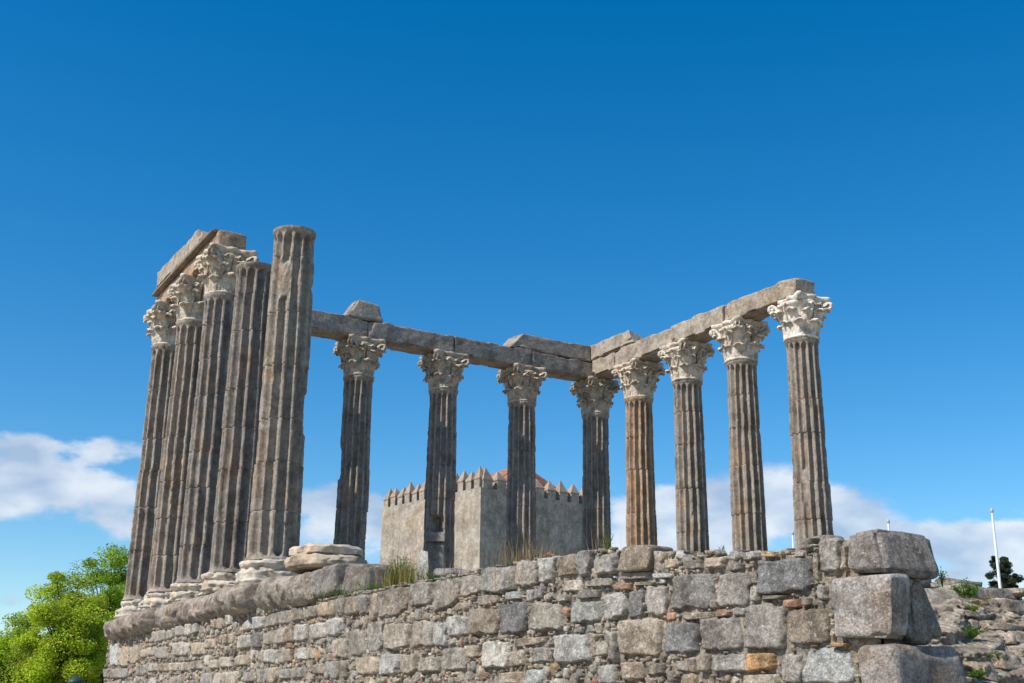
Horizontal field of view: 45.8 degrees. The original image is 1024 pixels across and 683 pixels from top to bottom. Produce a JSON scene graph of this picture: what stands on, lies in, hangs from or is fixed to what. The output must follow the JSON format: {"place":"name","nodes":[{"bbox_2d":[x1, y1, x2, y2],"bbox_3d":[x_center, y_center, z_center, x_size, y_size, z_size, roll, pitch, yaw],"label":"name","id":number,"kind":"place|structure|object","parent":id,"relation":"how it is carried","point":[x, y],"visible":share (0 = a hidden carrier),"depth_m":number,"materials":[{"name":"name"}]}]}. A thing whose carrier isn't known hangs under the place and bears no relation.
{"place":"outdoors","nodes":[
{"label":"outdoors","id":0,"kind":"place"},
{"bbox_2d":[0,0,1023,647],"label":"sky","id":1,"kind":"structure","parent":0,"point":[583,172],"materials":[{"name":"blue"}]},
{"bbox_2d":[791,531,793,547],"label":"flagpole","id":2,"kind":"object","parent":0,"point":[792,533],"visible":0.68,"depth_m":43.99,"materials":[{"name":"white metal"}]},
{"bbox_3d":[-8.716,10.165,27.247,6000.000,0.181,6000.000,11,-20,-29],"label":"ground","id":3,"kind":"structure","parent":0,"visible":0},
{"bbox_2d":[0,609,40,682],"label":"leafy tree","id":4,"kind":"object","parent":3,"relation":"on","point":[7,655],"visible":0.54,"depth_m":44.56,"materials":[{"name":"green plant"}]},
{"bbox_2d":[0,570,109,682],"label":"leafy tree","id":5,"kind":"object","parent":3,"relation":"on","point":[67,650],"visible":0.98,"depth_m":41.46,"materials":[{"name":"green plant"}]},
{"bbox_2d":[67,676,83,682],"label":"street lamp","id":6,"kind":"object","parent":3,"relation":"on","point":[75,679],"visible":1,"depth_m":34.45,"materials":[{"name":"grey metal"}]},
{"bbox_2d":[43,542,128,682],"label":"leafy tree","id":7,"kind":"object","parent":3,"relation":"on","point":[114,593],"visible":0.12,"depth_m":46.28,"materials":[{"name":"green plant"}]},
{"bbox_2d":[380,466,582,578],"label":"castle tower","id":8,"kind":"structure","parent":3,"relation":"on","point":[480,503],"depth_m":89.67,"materials":[{"name":"stone"}]},
{"bbox_2d":[103,537,966,682],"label":"podium wall","id":9,"kind":"structure","parent":3,"relation":"on","point":[823,613],"depth_m":11.51,"materials":[{"name":"stone"}]},
{"bbox_2d":[114,300,176,617],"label":"column","id":10,"kind":"structure","parent":9,"relation":"on","point":[159,319],"depth_m":29.26,"materials":[{"name":"stone"}]},
{"bbox_2d":[138,273,204,610],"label":"column","id":11,"kind":"structure","parent":9,"relation":"on","point":[185,292],"depth_m":27.42,"materials":[{"name":"stone"}]},
{"bbox_2d":[157,230,246,302],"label":"stone beam","id":12,"kind":"structure","parent":11,"relation":"on","point":[229,239],"depth_m":26.99,"materials":[{"name":"stone"}]},
{"bbox_2d":[152,229,218,296],"bbox_3d":[-7.645,-2.020,29.259,0.751,0.593,5.146,11,-20,-29],"label":"course","id":13,"kind":"object","parent":12,"relation":"on","point":[171,270],"visible":0.49,"depth_m":29.10,"materials":[{"name":"stone"}]},
{"bbox_2d":[165,242,258,603],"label":"column","id":14,"kind":"structure","parent":9,"relation":"on","point":[215,264],"depth_m":25.61,"materials":[{"name":"stone"}]},
{"bbox_2d":[198,261,271,595],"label":"column","id":15,"kind":"structure","parent":9,"relation":"on","point":[239,439],"depth_m":23.60,"materials":[{"name":"stone"}]},
{"bbox_2d":[233,225,315,584],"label":"column","id":16,"kind":"structure","parent":9,"relation":"on","point":[275,519],"depth_m":21.76,"materials":[{"name":"stone"}]},
{"bbox_2d":[284,543,367,573],"bbox_3d":[-2.887,3.427,19.079,1.342,0.419,1.314,11,-20,-29],"label":"column base","id":17,"kind":"object","parent":9,"relation":"on","point":[308,557],"visible":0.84,"depth_m":18.63,"materials":[{"name":"stone"}]},
{"bbox_2d":[295,587,373,598],"bbox_3d":[-2.235,3.340,16.154,1.812,0.070,1.487,11,-20,-29],"label":"grass tuft","id":18,"kind":"object","parent":9,"relation":"on","point":[340,592],"visible":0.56,"depth_m":16.01,"materials":[{"name":"green plant"}]},
{"bbox_2d":[333,334,386,559],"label":"column","id":19,"kind":"structure","parent":9,"relation":"on","point":[359,365],"depth_m":32.13,"materials":[{"name":"stone"}]},
{"bbox_2d":[341,563,392,595],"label":"stone block","id":20,"kind":"structure","parent":9,"relation":"on","point":[354,573],"depth_m":16.32,"materials":[{"name":"stone"}]},
{"bbox_2d":[343,579,404,589],"bbox_3d":[-1.597,3.072,15.283,1.196,0.060,1.173,11,-20,-29],"label":"grass tuft","id":21,"kind":"object","parent":9,"relation":"on","point":[379,584],"visible":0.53,"depth_m":15.23,"materials":[{"name":"green plant"}]},
{"bbox_2d":[380,553,418,584],"bbox_3d":[-1.404,2.946,15.511,0.555,0.459,0.467,11,-20,-29],"label":"weed","id":22,"kind":"object","parent":9,"relation":"on","point":[394,562],"visible":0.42,"depth_m":15.48,"materials":[{"name":"green plant"}]},
{"bbox_2d":[365,558,436,589],"bbox_3d":[-1.381,2.958,15.405,0.970,0.359,0.784,-8,-19,25],"label":"grass tuft","id":23,"kind":"object","parent":9,"relation":"on","point":[397,579],"visible":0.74,"depth_m":15.24,"materials":[{"name":"green plant"}]},
{"bbox_2d":[416,550,428,581],"bbox_3d":[-1.210,3.043,16.299,0.187,0.437,0.744,11,-20,-29],"label":"stone shard","id":24,"kind":"object","parent":9,"relation":"on","point":[423,559],"visible":0.57,"depth_m":16.09,"materials":[{"name":"stone"}]},
{"bbox_2d":[416,572,441,581],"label":"weed","id":25,"kind":"object","parent":9,"relation":"on","point":[432,577],"visible":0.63,"depth_m":14.88,"materials":[{"name":"green plant"}]},
{"bbox_2d":[417,349,470,576],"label":"column","id":26,"kind":"structure","parent":9,"relation":"on","point":[443,370],"depth_m":33.30,"materials":[{"name":"stone"}]},
{"bbox_2d":[367,322,453,355],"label":"stone beam","id":27,"kind":"structure","parent":26,"relation":"on","point":[409,340],"depth_m":33.66,"materials":[{"name":"stone"}]},
{"bbox_2d":[433,568,471,577],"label":"stone block","id":28,"kind":"structure","parent":9,"relation":"on","point":[438,571],"depth_m":15.35,"materials":[{"name":"stone"}]},
{"bbox_2d":[441,557,464,577],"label":"grass tuft","id":29,"kind":"object","parent":9,"relation":"on","point":[452,569],"visible":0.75,"depth_m":14.51,"materials":[{"name":"green plant"}]},
{"bbox_2d":[482,530,546,566],"bbox_3d":[0.079,2.244,12.990,0.701,0.336,0.909,-8,-20,26],"label":"grass tuft","id":30,"kind":"object","parent":9,"relation":"on","point":[504,556],"visible":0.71,"depth_m":12.96,"materials":[{"name":"green plant"}]},
{"bbox_2d":[496,363,547,566],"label":"column","id":31,"kind":"structure","parent":9,"relation":"on","point":[522,383],"depth_m":34.63,"materials":[{"name":"stone"}]},
{"bbox_2d":[454,336,531,369],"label":"stone beam","id":32,"kind":"structure","parent":31,"relation":"on","point":[492,355],"depth_m":34.91,"materials":[{"name":"stone"}]},
{"bbox_2d":[509,534,564,561],"bbox_3d":[0.305,2.181,12.717,0.716,0.266,0.591,11,-20,-29],"label":"grass tuft","id":33,"kind":"object","parent":9,"relation":"on","point":[526,549],"visible":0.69,"depth_m":12.64,"materials":[{"name":"green plant"}]},
{"bbox_2d":[570,376,619,549],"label":"column","id":34,"kind":"structure","parent":9,"relation":"on","point":[594,395],"depth_m":35.95,"materials":[{"name":"stone"}]},
{"bbox_2d":[531,351,607,381],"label":"stone beam","id":35,"kind":"structure","parent":34,"relation":"on","point":[566,369],"depth_m":36.05,"materials":[{"name":"stone"}]},
{"bbox_2d":[503,334,591,362],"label":"stone block","id":36,"kind":"structure","parent":35,"relation":"on","point":[567,350],"depth_m":35.97,"materials":[{"name":"stone"}]},
{"bbox_2d":[592,352,615,379],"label":"stone beam","id":37,"kind":"structure","parent":34,"relation":"on","point":[602,367],"depth_m":36.03,"materials":[{"name":"stone"}]},
{"bbox_2d":[590,330,642,360],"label":"stone block","id":38,"kind":"structure","parent":37,"relation":"on","point":[610,345],"depth_m":35.72,"materials":[{"name":"stone"}]},
{"bbox_2d":[583,523,620,548],"bbox_3d":[0.860,1.874,11.533,0.320,0.345,0.312,17,-24,-42],"label":"grass tuft","id":39,"kind":"object","parent":9,"relation":"on","point":[599,540],"visible":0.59,"depth_m":11.55,"materials":[{"name":"green plant"}]},
{"bbox_2d":[600,524,614,553],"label":"weed","id":40,"kind":"object","parent":9,"relation":"on","point":[604,544],"visible":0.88,"depth_m":11.46,"materials":[{"name":"green plant"}]},
{"bbox_2d":[611,358,664,545],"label":"column","id":41,"kind":"structure","parent":9,"relation":"on","point":[638,378],"depth_m":34.07,"materials":[{"name":"stone"}]},
{"bbox_2d":[615,329,671,364],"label":"stone beam","id":42,"kind":"structure","parent":41,"relation":"on","point":[646,348],"depth_m":34.34,"materials":[{"name":"stone"}]},
{"bbox_2d":[618,545,672,572],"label":"stone block","id":43,"kind":"structure","parent":9,"relation":"on","point":[636,558],"depth_m":10.67,"materials":[{"name":"stone"}]},
{"bbox_2d":[657,338,714,554],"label":"column","id":44,"kind":"structure","parent":9,"relation":"on","point":[685,359],"depth_m":32.17,"materials":[{"name":"stone"}]},
{"bbox_2d":[670,305,726,342],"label":"stone beam","id":45,"kind":"structure","parent":44,"relation":"on","point":[697,327],"depth_m":32.38,"materials":[{"name":"stone"}]},
{"bbox_2d":[709,316,770,552],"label":"column","id":46,"kind":"structure","parent":9,"relation":"on","point":[739,339],"depth_m":30.30,"materials":[{"name":"stone"}]},
{"bbox_2d":[725,278,814,320],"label":"stone beam","id":47,"kind":"structure","parent":46,"relation":"on","point":[755,305],"depth_m":30.23,"materials":[{"name":"stone"}]},
{"bbox_2d":[767,290,833,553],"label":"column","id":48,"kind":"structure","parent":9,"relation":"on","point":[799,316],"depth_m":28.48,"materials":[{"name":"stone"}]},
{"bbox_2d":[805,535,843,552],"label":"stone block","id":49,"kind":"structure","parent":9,"relation":"on","point":[822,537],"depth_m":8.98,"materials":[{"name":"stone"}]},
{"bbox_2d":[848,529,938,580],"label":"stone block","id":50,"kind":"structure","parent":9,"relation":"on","point":[879,551],"depth_m":8.38,"materials":[{"name":"stone"}]},
{"bbox_3d":[-6.412,3.249,30.780,1.257,7.693,1.258,11,-20,-29],"label":"column","id":51,"kind":"object","parent":9,"relation":"on","visible":0},
{"bbox_2d":[311,310,367,341],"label":"stone beam","id":52,"kind":"structure","parent":51,"relation":"on","point":[336,327],"depth_m":32.60,"materials":[{"name":"stone"}]},
{"bbox_2d":[343,300,382,322],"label":"stone block","id":53,"kind":"structure","parent":52,"relation":"on","point":[364,311],"depth_m":33.15,"materials":[{"name":"stone"}]},
{"bbox_2d":[538,552,555,557],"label":"house","id":54,"kind":"structure","parent":3,"relation":"on","point":[548,554],"depth_m":51.64,"materials":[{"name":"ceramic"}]},
{"bbox_2d":[727,554,1023,682],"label":"ruined stair","id":55,"kind":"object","parent":3,"relation":"on","point":[1001,619],"visible":0.23,"depth_m":10.34,"materials":[{"name":"stone"}]},
{"bbox_2d":[936,566,949,586],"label":"weed","id":56,"kind":"object","parent":55,"relation":"on","point":[941,578],"visible":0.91,"depth_m":9.13,"materials":[{"name":"green plant"}]},
{"bbox_2d":[928,594,968,603],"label":"stone block","id":57,"kind":"structure","parent":55,"relation":"on","point":[937,598],"depth_m":10.87,"materials":[{"name":"stone"}]},
{"bbox_2d":[947,577,980,598],"bbox_3d":[4.201,2.316,11.241,0.259,0.241,0.266,11,-20,-29],"label":"weed","id":58,"kind":"object","parent":55,"relation":"on","point":[972,592],"visible":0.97,"depth_m":11.21,"materials":[{"name":"green plant"}]},
{"bbox_2d":[965,605,981,611],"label":"weed","id":59,"kind":"object","parent":55,"relation":"on","point":[973,608],"visible":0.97,"depth_m":10.74,"materials":[{"name":"green plant"}]},
{"bbox_2d":[962,627,989,638],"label":"weed","id":60,"kind":"object","parent":55,"relation":"on","point":[974,632],"visible":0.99,"depth_m":10.09,"materials":[{"name":"green plant"}]},
{"bbox_2d":[965,668,986,679],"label":"weed","id":61,"kind":"object","parent":55,"relation":"on","point":[977,674],"visible":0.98,"depth_m":9.19,"materials":[{"name":"green plant"}]},
{"bbox_2d":[973,593,993,607],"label":"grass tuft","id":62,"kind":"object","parent":55,"relation":"on","point":[984,599],"visible":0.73,"depth_m":11.17,"materials":[{"name":"plant"}]},
{"bbox_2d":[988,650,1005,659],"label":"weed","id":63,"kind":"object","parent":55,"relation":"on","point":[996,655],"visible":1,"depth_m":9.68,"materials":[{"name":"green plant"}]},
{"bbox_2d":[984,588,1014,598],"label":"stone block","id":64,"kind":"structure","parent":55,"relation":"on","point":[997,592],"depth_m":11.49,"materials":[{"name":"stone"}]},
{"bbox_2d":[990,508,1001,587],"bbox_3d":[14.743,9.001,36.157,0.189,8.107,0.189,11,-20,-29],"label":"flagpole","id":65,"kind":"object","parent":3,"relation":"on","point":[996,553],"visible":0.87,"depth_m":36.95,"materials":[{"name":"white metal"}]},
{"bbox_2d":[985,555,1023,599],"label":"pine tree","id":66,"kind":"object","parent":3,"relation":"on","point":[1008,580],"visible":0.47,"depth_m":109.70,"materials":[{"name":"green plant"}]}
]}

